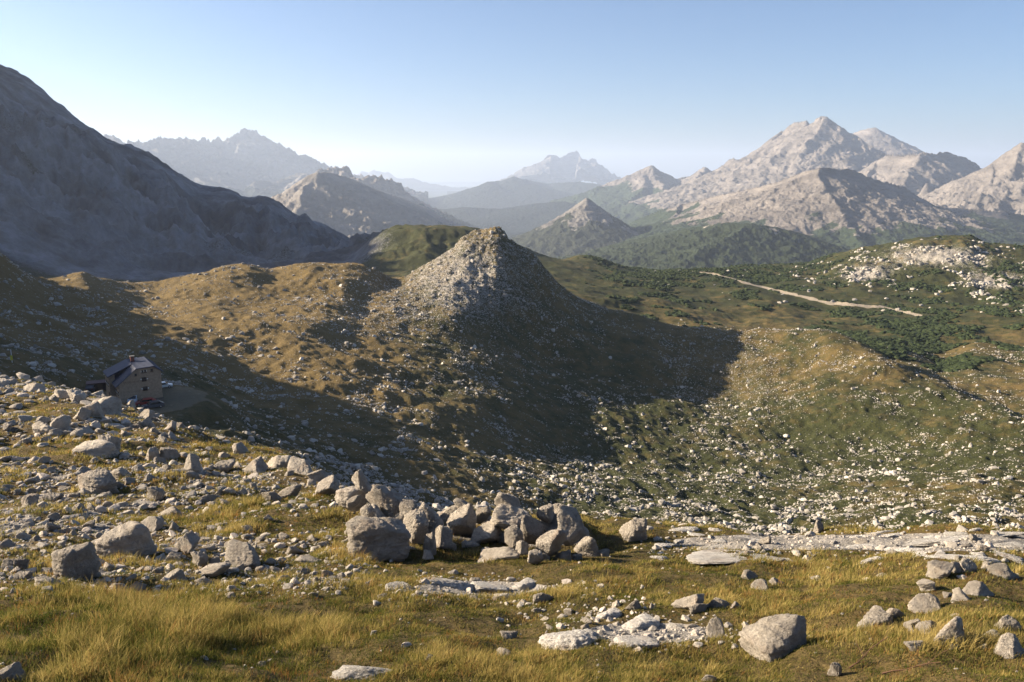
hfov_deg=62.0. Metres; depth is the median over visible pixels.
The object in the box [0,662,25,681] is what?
boulder
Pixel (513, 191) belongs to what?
mountain
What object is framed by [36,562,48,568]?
stone
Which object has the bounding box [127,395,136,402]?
parked van
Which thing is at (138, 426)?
stone
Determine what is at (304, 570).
stone
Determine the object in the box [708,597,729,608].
rock
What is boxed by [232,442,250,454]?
boulder
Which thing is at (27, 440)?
stone
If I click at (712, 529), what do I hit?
flat rock
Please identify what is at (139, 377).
mountain hut
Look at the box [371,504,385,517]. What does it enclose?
boulder
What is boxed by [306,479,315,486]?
stone
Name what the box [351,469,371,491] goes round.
boulder
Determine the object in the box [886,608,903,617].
rock
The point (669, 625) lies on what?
flat rock
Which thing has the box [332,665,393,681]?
flat rock
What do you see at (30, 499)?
boulder
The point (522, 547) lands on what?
boulder
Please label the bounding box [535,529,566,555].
boulder
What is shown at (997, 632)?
flat rock
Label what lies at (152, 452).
boulder
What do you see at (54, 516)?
stone
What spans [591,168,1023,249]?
mountain
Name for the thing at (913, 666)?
dry twig
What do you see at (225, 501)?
stone
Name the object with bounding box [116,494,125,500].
stone
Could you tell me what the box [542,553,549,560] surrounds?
boulder
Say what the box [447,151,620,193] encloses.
mountain
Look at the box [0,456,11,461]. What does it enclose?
stone
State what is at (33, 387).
boulder
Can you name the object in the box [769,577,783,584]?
rock
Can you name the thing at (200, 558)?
boulder
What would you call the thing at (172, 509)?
boulder
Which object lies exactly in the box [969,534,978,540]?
stone
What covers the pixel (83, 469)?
stone
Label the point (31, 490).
stone
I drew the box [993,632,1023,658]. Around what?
rock
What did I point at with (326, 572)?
boulder
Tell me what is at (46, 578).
boulder
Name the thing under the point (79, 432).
stone
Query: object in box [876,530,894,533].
flat rock
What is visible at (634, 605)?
rock
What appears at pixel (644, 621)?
flat rock
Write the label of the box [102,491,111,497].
stone
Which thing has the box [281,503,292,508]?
stone
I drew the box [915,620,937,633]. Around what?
rock
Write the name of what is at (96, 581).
stone
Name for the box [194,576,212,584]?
boulder
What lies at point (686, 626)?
stone
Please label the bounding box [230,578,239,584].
stone
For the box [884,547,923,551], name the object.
flat rock
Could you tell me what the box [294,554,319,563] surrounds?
boulder
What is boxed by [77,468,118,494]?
boulder
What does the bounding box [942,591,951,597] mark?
stone
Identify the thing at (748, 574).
rock
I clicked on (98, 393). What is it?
stone
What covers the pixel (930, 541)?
flat rock
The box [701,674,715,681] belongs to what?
rock
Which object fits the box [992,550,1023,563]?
flat rock
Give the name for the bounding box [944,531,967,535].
flat rock
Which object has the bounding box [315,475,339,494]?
boulder
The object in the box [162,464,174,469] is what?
stone
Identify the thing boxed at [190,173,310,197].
mountain
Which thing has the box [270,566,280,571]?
stone
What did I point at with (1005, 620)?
rock
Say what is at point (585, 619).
stone
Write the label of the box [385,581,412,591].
flat rock
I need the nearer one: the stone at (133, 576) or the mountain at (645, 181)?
the stone at (133, 576)
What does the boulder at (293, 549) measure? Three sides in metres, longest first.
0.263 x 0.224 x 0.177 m
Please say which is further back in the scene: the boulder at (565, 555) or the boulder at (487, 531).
the boulder at (487, 531)
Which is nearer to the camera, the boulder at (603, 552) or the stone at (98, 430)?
the boulder at (603, 552)
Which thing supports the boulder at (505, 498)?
on the boulder at (504, 516)
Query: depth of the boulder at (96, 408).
33.60 m
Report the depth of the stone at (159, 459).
24.60 m
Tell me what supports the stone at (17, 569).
on the terrain at (78, 196)
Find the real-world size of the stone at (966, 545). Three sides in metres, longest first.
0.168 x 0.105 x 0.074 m
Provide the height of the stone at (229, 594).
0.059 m
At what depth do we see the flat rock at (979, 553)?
9.56 m
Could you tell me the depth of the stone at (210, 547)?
11.94 m
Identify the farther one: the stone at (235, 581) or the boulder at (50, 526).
the boulder at (50, 526)
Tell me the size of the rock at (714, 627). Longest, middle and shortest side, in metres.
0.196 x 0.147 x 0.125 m
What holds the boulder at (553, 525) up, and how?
on the terrain at (78, 196)
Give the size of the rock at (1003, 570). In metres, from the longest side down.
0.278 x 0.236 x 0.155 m
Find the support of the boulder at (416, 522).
on the terrain at (78, 196)
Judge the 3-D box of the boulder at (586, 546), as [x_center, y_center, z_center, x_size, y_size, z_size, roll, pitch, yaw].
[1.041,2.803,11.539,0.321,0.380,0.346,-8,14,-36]
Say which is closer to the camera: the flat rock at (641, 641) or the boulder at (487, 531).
the flat rock at (641, 641)
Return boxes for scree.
[0,226,1023,534]
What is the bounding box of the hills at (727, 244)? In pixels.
[551,222,850,269]
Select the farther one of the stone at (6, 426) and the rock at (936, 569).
the stone at (6, 426)
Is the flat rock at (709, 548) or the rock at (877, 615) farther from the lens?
the flat rock at (709, 548)
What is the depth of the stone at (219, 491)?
18.78 m
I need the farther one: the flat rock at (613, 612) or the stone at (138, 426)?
the stone at (138, 426)
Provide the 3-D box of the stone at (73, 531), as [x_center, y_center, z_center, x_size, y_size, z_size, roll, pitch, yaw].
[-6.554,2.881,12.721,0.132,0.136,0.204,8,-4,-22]
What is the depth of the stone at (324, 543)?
12.29 m
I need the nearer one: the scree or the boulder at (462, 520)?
the boulder at (462, 520)
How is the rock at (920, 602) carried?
on the terrain at (78, 196)
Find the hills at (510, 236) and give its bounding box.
[508,233,523,238]
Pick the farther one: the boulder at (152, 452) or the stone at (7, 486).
the boulder at (152, 452)
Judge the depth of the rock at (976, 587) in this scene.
7.47 m
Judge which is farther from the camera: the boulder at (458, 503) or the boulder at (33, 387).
the boulder at (33, 387)
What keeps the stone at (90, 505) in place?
on the terrain at (78, 196)
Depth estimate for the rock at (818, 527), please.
15.47 m
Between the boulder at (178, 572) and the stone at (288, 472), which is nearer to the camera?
the boulder at (178, 572)
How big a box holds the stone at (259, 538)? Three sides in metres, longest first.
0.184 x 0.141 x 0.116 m
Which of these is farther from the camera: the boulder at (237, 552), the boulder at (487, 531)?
the boulder at (487, 531)
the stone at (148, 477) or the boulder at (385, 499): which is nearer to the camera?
the boulder at (385, 499)
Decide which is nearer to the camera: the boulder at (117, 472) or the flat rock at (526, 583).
the flat rock at (526, 583)
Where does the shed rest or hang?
on the terrain at (78, 196)
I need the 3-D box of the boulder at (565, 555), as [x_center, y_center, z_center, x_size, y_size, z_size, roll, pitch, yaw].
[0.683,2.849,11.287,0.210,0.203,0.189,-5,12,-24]
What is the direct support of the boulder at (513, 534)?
on the terrain at (78, 196)
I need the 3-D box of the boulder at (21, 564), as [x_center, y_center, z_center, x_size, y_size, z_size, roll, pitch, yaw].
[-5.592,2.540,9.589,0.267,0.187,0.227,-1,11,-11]
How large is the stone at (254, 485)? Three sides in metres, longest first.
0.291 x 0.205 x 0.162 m
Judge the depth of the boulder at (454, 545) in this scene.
12.18 m
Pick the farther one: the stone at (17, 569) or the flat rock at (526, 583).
the flat rock at (526, 583)
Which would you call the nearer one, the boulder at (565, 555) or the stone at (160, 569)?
the stone at (160, 569)
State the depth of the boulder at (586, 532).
12.55 m
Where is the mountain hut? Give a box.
[103,355,163,403]
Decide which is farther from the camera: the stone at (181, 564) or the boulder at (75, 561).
the stone at (181, 564)
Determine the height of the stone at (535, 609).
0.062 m
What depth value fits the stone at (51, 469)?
22.17 m
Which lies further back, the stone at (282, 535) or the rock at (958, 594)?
the stone at (282, 535)
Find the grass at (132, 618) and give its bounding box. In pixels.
[0,378,1023,681]
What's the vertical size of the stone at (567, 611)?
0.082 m
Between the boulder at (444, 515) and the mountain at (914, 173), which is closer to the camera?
the boulder at (444, 515)
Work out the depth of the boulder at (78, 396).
40.20 m
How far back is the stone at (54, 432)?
29.68 m
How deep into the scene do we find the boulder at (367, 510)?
11.83 m
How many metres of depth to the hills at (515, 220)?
9355.86 m
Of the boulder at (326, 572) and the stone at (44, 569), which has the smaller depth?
the boulder at (326, 572)
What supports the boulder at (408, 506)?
on the terrain at (78, 196)
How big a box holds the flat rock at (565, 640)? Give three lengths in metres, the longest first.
0.540 x 0.509 x 0.191 m
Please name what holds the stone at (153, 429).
on the terrain at (78, 196)
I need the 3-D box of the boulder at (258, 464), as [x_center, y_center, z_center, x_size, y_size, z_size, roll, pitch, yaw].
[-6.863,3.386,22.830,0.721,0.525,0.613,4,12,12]
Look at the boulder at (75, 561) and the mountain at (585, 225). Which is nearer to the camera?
the boulder at (75, 561)
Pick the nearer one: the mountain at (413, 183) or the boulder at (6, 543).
the boulder at (6, 543)
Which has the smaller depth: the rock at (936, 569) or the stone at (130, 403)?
the rock at (936, 569)
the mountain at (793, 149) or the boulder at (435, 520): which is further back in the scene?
the mountain at (793, 149)
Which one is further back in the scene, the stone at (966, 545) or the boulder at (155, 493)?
the boulder at (155, 493)
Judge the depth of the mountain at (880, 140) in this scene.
11092.09 m
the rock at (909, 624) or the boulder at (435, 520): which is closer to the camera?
the rock at (909, 624)
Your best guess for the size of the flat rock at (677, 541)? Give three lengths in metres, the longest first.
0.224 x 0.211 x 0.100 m
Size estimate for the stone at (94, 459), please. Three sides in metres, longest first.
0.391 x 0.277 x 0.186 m
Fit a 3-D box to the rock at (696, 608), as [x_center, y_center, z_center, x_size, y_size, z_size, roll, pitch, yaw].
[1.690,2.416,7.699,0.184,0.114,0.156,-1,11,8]
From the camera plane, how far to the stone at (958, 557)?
9.26 m
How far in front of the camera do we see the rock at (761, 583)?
8.94 m
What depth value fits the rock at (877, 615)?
6.41 m
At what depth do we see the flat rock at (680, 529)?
13.77 m
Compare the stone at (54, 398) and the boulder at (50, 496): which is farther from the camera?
the stone at (54, 398)
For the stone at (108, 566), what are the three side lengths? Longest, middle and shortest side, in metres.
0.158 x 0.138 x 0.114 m
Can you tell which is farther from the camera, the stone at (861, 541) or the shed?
the shed
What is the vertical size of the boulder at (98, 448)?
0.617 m
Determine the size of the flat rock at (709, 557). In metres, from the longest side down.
1.280 x 1.119 x 0.100 m
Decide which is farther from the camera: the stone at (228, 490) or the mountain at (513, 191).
the mountain at (513, 191)
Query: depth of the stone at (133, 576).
9.27 m
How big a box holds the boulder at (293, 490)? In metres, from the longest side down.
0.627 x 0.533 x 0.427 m
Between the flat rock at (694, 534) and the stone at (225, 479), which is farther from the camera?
the stone at (225, 479)
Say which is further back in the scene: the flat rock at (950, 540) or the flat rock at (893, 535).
the flat rock at (893, 535)
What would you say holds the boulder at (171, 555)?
on the terrain at (78, 196)
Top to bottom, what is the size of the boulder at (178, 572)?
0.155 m
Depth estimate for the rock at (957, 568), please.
8.28 m
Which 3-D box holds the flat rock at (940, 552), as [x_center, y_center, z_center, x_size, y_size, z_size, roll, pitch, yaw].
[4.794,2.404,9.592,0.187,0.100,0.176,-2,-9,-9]
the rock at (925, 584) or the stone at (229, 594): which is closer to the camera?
the rock at (925, 584)
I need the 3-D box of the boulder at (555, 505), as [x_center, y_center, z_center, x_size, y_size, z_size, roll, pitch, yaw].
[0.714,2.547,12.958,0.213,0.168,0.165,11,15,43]
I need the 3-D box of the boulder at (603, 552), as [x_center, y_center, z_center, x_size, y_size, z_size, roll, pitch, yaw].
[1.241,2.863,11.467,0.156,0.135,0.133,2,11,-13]
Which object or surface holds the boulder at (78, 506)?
on the terrain at (78, 196)
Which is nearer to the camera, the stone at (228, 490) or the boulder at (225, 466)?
the stone at (228, 490)
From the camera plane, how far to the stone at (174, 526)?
13.82 m
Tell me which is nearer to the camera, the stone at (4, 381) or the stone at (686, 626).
the stone at (686, 626)
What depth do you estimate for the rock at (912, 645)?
5.40 m
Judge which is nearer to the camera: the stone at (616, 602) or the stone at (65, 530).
the stone at (616, 602)
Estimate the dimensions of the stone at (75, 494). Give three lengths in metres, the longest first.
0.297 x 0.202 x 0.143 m
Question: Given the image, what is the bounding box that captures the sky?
[0,0,1023,181]
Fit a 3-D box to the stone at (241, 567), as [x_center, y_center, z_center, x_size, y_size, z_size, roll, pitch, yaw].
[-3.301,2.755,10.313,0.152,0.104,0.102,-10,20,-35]
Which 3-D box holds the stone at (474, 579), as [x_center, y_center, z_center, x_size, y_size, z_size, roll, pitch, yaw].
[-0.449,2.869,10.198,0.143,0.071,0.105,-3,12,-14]
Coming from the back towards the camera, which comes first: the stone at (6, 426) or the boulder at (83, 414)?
the boulder at (83, 414)
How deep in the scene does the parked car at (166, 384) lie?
198.86 m
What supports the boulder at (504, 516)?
on the boulder at (502, 537)
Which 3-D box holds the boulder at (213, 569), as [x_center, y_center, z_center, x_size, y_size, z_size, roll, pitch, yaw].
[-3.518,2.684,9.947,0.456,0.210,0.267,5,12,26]
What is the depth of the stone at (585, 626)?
7.06 m
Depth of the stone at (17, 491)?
19.07 m
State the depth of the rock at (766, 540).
11.94 m
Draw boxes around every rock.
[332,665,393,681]
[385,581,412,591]
[420,577,473,591]
[470,581,508,592]
[496,593,513,598]
[497,647,510,656]
[500,631,517,638]
[512,577,534,590]
[533,593,552,603]
[538,628,603,649]
[596,607,621,618]
[614,635,659,649]
[621,613,659,630]
[624,600,641,610]
[650,556,668,559]
[654,543,671,547]
[665,622,684,628]
[670,528,692,531]
[671,594,703,608]
[674,539,683,543]
[678,527,699,530]
[685,549,785,564]
[688,532,705,535]
[689,603,708,613]
[700,545,722,549]
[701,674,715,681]
[706,616,724,637]
[707,538,727,543]
[708,527,722,530]
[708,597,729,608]
[720,534,761,541]
[730,601,741,608]
[738,613,806,662]
[741,569,757,579]
[750,579,767,590]
[752,532,763,535]
[757,536,770,543]
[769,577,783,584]
[801,546,819,549]
[813,520,823,533]
[827,662,841,675]
[847,544,877,547]
[857,605,893,629]
[860,559,874,564]
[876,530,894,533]
[882,533,901,537]
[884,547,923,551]
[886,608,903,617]
[902,531,1023,546]
[903,619,920,632]
[904,640,923,651]
[907,593,940,613]
[912,551,992,563]
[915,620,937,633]
[916,579,935,591]
[925,560,953,578]
[933,616,965,645]
[935,550,945,553]
[940,537,960,545]
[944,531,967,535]
[950,561,963,572]
[950,587,970,601]
[959,557,977,572]
[962,580,993,595]
[969,528,982,530]
[969,552,986,556]
[981,561,989,567]
[982,629,1000,637]
[983,540,1010,543]
[986,563,1018,579]
[987,557,1001,562]
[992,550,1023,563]
[993,541,1023,548]
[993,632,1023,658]
[997,614,1021,631]
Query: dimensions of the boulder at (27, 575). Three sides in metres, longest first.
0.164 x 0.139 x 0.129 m
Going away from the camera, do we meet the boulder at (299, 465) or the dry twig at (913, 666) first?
the dry twig at (913, 666)
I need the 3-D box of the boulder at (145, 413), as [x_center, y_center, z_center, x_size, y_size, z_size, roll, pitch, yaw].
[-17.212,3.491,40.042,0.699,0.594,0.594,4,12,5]
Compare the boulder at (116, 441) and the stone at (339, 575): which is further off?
the boulder at (116, 441)
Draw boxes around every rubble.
[0,375,1019,679]
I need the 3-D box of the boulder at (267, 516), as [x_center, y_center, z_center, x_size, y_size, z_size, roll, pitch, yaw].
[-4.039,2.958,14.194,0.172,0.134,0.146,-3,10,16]
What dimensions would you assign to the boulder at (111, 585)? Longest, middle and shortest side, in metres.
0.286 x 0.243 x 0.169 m
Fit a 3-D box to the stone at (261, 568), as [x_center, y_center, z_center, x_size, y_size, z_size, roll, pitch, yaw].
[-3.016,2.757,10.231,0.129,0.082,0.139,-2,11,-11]
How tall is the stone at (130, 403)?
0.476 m
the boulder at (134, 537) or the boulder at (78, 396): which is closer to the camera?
the boulder at (134, 537)
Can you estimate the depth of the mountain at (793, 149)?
8580.68 m
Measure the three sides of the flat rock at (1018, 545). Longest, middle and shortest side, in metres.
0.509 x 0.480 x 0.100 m
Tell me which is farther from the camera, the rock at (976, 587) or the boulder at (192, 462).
the boulder at (192, 462)
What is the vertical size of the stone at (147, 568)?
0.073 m
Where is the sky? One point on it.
(422, 90)
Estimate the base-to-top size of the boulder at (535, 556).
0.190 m
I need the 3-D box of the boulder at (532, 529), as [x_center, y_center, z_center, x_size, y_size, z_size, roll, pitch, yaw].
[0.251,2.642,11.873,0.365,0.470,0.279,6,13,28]
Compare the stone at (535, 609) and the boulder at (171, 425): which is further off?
the boulder at (171, 425)
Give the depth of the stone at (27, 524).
13.62 m
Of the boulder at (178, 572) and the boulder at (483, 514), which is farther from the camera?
the boulder at (483, 514)
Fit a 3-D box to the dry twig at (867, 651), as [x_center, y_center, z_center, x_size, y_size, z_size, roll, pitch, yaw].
[2.257,1.901,5.449,0.319,0.287,0.156,-3,12,-15]
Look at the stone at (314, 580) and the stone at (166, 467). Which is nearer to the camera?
the stone at (314, 580)
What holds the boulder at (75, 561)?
on the terrain at (78, 196)
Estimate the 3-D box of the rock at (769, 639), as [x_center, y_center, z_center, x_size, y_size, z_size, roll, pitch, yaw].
[1.883,2.137,6.046,0.460,0.370,0.391,-9,13,-10]
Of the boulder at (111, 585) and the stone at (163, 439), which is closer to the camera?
the boulder at (111, 585)
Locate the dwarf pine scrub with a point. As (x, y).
(913, 331)
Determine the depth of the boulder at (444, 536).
11.90 m
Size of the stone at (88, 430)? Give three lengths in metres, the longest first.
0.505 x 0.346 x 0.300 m
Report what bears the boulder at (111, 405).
on the terrain at (78, 196)
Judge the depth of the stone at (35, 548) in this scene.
11.00 m
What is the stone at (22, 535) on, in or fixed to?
on the terrain at (78, 196)
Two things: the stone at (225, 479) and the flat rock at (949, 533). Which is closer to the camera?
the flat rock at (949, 533)
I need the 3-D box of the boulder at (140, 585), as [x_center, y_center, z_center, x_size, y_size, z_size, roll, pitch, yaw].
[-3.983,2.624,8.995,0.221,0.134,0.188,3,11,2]
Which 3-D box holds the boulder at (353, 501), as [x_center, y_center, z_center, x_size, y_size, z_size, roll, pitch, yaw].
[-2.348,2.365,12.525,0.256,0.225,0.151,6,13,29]
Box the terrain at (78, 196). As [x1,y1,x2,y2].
[0,64,1023,681]
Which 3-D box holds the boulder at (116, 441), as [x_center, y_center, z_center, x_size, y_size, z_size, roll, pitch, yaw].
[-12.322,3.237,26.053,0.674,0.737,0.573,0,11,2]
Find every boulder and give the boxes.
[0,538,17,549]
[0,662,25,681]
[1,558,29,569]
[13,571,32,579]
[21,493,39,507]
[23,383,45,391]
[32,421,55,434]
[34,576,63,585]
[41,492,63,501]
[44,522,60,530]
[50,415,70,430]
[51,542,101,579]
[53,389,69,398]
[66,389,86,402]
[72,439,119,457]
[72,503,87,511]
[73,407,92,420]
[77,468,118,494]
[83,401,103,417]
[92,396,121,414]
[95,521,156,557]
[98,435,121,451]
[109,583,126,591]
[110,467,131,479]
[128,581,146,593]
[140,409,154,418]
[140,417,156,428]
[140,516,163,531]
[145,446,159,460]
[147,486,164,500]
[158,506,185,517]
[159,447,179,460]
[164,551,181,561]
[164,568,187,580]
[165,421,176,430]
[174,530,200,553]
[183,453,200,471]
[190,551,207,565]
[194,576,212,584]
[198,562,231,576]
[199,494,217,501]
[208,556,219,563]
[213,459,235,471]
[224,539,260,567]
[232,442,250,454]
[242,456,267,473]
[261,491,281,501]
[263,514,273,520]
[267,455,291,468]
[278,484,301,499]
[285,545,302,553]
[287,456,312,474]
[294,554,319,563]
[306,469,330,481]
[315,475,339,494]
[320,570,332,577]
[334,486,366,511]
[345,516,410,560]
[347,495,360,507]
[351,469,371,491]
[360,503,375,516]
[365,484,405,517]
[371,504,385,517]
[394,511,407,520]
[399,499,418,512]
[403,508,428,543]
[419,502,443,533]
[422,549,433,559]
[423,532,436,554]
[435,525,452,549]
[439,505,456,522]
[445,503,476,535]
[449,542,456,549]
[453,498,467,508]
[461,540,480,547]
[470,521,501,543]
[476,506,491,523]
[477,546,520,562]
[490,504,531,528]
[494,492,520,506]
[499,533,504,542]
[504,524,523,548]
[515,540,528,554]
[520,515,544,544]
[527,549,542,563]
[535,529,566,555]
[536,503,553,522]
[540,513,557,531]
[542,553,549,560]
[553,503,563,513]
[554,550,571,560]
[557,504,584,545]
[572,553,582,560]
[574,536,599,556]
[581,527,589,537]
[599,549,609,556]
[619,518,647,541]
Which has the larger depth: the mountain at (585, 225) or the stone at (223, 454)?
the mountain at (585, 225)
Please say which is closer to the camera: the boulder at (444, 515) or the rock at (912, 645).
the rock at (912, 645)
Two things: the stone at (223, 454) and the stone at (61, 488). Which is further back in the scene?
the stone at (223, 454)
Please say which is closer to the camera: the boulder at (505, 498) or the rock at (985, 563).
the rock at (985, 563)
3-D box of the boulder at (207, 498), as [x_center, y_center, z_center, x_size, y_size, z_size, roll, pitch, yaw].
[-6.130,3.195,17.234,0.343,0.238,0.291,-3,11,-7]
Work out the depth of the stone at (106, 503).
16.72 m
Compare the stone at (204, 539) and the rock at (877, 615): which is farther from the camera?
the stone at (204, 539)
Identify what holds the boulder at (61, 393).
on the terrain at (78, 196)
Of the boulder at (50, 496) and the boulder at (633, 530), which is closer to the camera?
the boulder at (633, 530)
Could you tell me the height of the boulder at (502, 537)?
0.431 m
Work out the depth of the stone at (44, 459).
23.60 m
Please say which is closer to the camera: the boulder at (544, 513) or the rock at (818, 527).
the boulder at (544, 513)
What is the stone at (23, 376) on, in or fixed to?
on the terrain at (78, 196)
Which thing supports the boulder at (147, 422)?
on the terrain at (78, 196)
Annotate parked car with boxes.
[85,385,94,390]
[135,397,155,405]
[142,400,164,408]
[162,381,172,387]
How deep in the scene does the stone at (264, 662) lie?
5.98 m
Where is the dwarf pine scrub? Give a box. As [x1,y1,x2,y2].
[577,234,1023,371]
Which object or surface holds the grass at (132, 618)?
on the terrain at (78, 196)
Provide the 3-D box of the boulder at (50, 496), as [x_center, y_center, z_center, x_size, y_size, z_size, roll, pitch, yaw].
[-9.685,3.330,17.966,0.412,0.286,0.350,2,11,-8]
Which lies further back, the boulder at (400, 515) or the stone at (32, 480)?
the stone at (32, 480)
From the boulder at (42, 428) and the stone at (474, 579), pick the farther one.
the boulder at (42, 428)
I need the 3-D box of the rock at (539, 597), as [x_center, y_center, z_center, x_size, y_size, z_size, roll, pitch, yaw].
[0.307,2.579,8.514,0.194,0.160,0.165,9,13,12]
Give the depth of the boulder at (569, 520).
11.79 m
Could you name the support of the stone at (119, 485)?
on the terrain at (78, 196)
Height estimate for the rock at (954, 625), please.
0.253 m
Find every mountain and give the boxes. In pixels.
[104,128,428,204]
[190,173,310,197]
[271,172,460,237]
[313,166,478,227]
[357,170,471,189]
[428,176,603,208]
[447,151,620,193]
[509,198,642,256]
[546,165,686,208]
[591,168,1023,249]
[604,116,886,223]
[853,127,922,155]
[858,152,981,194]
[917,143,1023,214]
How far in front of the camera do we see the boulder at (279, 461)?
23.23 m
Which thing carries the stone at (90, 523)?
on the terrain at (78, 196)
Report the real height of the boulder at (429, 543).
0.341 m
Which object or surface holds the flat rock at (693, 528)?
on the terrain at (78, 196)
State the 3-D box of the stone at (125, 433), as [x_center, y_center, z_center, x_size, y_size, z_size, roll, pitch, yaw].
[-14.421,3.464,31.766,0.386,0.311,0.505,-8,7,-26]
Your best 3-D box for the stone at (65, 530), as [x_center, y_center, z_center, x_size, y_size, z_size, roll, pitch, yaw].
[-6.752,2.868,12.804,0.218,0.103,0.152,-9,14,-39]
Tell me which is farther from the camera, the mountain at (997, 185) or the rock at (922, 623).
the mountain at (997, 185)
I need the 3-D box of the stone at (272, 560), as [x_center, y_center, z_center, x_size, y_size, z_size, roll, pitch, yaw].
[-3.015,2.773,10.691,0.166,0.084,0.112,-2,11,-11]
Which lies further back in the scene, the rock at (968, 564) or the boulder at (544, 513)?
the boulder at (544, 513)
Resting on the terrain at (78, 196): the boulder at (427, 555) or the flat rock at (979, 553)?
the boulder at (427, 555)
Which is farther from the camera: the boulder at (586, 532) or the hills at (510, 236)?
the hills at (510, 236)
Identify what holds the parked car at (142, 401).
on the terrain at (78, 196)
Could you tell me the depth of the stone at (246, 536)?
12.74 m
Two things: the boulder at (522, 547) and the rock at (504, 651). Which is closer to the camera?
the rock at (504, 651)
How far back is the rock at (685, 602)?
7.80 m
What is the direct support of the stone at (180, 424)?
on the terrain at (78, 196)
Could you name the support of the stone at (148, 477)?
on the terrain at (78, 196)
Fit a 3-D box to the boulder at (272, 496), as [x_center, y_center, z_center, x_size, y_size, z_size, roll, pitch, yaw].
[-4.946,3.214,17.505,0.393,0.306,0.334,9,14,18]
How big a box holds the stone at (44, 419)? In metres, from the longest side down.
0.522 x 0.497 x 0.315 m
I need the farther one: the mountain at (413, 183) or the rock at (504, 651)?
the mountain at (413, 183)
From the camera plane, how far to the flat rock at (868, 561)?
9.72 m
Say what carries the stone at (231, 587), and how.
on the terrain at (78, 196)
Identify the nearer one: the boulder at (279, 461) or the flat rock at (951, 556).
the flat rock at (951, 556)
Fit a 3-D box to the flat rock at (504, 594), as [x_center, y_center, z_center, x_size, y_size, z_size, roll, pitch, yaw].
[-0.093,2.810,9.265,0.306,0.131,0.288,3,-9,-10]
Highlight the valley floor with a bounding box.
[415,182,596,197]
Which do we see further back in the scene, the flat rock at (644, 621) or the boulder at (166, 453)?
the boulder at (166, 453)
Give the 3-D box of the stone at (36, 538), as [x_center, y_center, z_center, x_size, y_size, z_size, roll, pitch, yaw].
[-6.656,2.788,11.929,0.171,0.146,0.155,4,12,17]
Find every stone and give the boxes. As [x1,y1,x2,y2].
[0,378,9,385]
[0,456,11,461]
[2,484,16,488]
[3,423,12,430]
[9,566,21,573]
[13,488,21,494]
[15,532,30,539]
[16,372,29,379]
[17,437,31,443]
[21,522,34,527]
[24,477,40,483]
[26,488,39,493]
[29,535,42,541]
[30,547,41,550]
[35,416,50,422]
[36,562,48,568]
[37,456,50,462]
[40,567,52,573]
[45,466,55,471]
[47,512,60,519]
[48,428,61,435]
[49,396,58,401]
[56,528,70,533]
[58,486,70,492]
[68,492,80,496]
[68,529,77,535]
[70,428,83,436]
[78,466,90,472]
[82,427,93,433]
[82,520,94,527]
[87,502,95,510]
[90,457,98,463]
[92,390,104,395]
[93,516,101,522]
[94,578,106,584]
[95,428,107,432]
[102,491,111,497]
[102,501,112,506]
[103,562,115,569]
[116,481,124,487]
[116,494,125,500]
[121,430,130,435]
[125,477,135,484]
[126,574,136,579]
[127,399,135,406]
[130,424,141,428]
[131,464,145,470]
[143,474,155,481]
[144,566,152,571]
[149,427,160,432]
[152,566,163,572]
[153,457,166,462]
[157,435,166,442]
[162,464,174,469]
[168,522,178,530]
[174,562,183,566]
[176,422,183,428]
[185,470,198,478]
[199,537,210,543]
[203,544,215,549]
[215,487,224,494]
[218,452,229,457]
[220,499,229,504]
[221,477,227,483]
[223,487,236,493]
[225,592,235,597]
[226,585,236,591]
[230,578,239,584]
[237,563,244,570]
[240,479,250,483]
[241,525,253,532]
[241,533,252,539]
[250,483,257,489]
[255,536,264,542]
[255,566,266,571]
[256,661,265,666]
[265,558,277,563]
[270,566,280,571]
[279,532,289,539]
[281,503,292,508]
[284,470,293,475]
[299,568,311,573]
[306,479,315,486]
[307,534,316,540]
[312,577,321,582]
[317,541,328,546]
[336,572,345,578]
[469,577,479,581]
[531,608,541,611]
[564,608,571,614]
[580,623,589,628]
[581,616,591,623]
[612,600,620,607]
[684,624,696,628]
[753,543,762,550]
[853,538,868,543]
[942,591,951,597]
[954,555,962,560]
[961,543,972,547]
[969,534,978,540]
[975,545,989,550]
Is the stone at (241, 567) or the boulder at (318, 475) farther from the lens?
the boulder at (318, 475)
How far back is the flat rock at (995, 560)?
9.36 m
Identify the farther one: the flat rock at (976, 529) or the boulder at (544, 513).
the boulder at (544, 513)
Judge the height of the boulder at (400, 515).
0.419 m
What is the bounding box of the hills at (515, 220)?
[438,201,576,235]
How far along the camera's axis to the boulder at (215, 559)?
10.46 m
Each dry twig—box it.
[849,626,888,667]
[882,646,948,674]
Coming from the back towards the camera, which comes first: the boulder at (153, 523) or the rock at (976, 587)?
the boulder at (153, 523)
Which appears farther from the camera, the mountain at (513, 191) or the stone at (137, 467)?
the mountain at (513, 191)
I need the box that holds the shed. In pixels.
[86,379,105,390]
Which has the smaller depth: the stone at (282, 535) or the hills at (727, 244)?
the stone at (282, 535)
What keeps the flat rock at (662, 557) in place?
on the terrain at (78, 196)
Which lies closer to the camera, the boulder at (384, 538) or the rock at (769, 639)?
the rock at (769, 639)
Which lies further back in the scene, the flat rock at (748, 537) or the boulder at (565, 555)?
the flat rock at (748, 537)
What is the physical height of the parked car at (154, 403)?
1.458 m

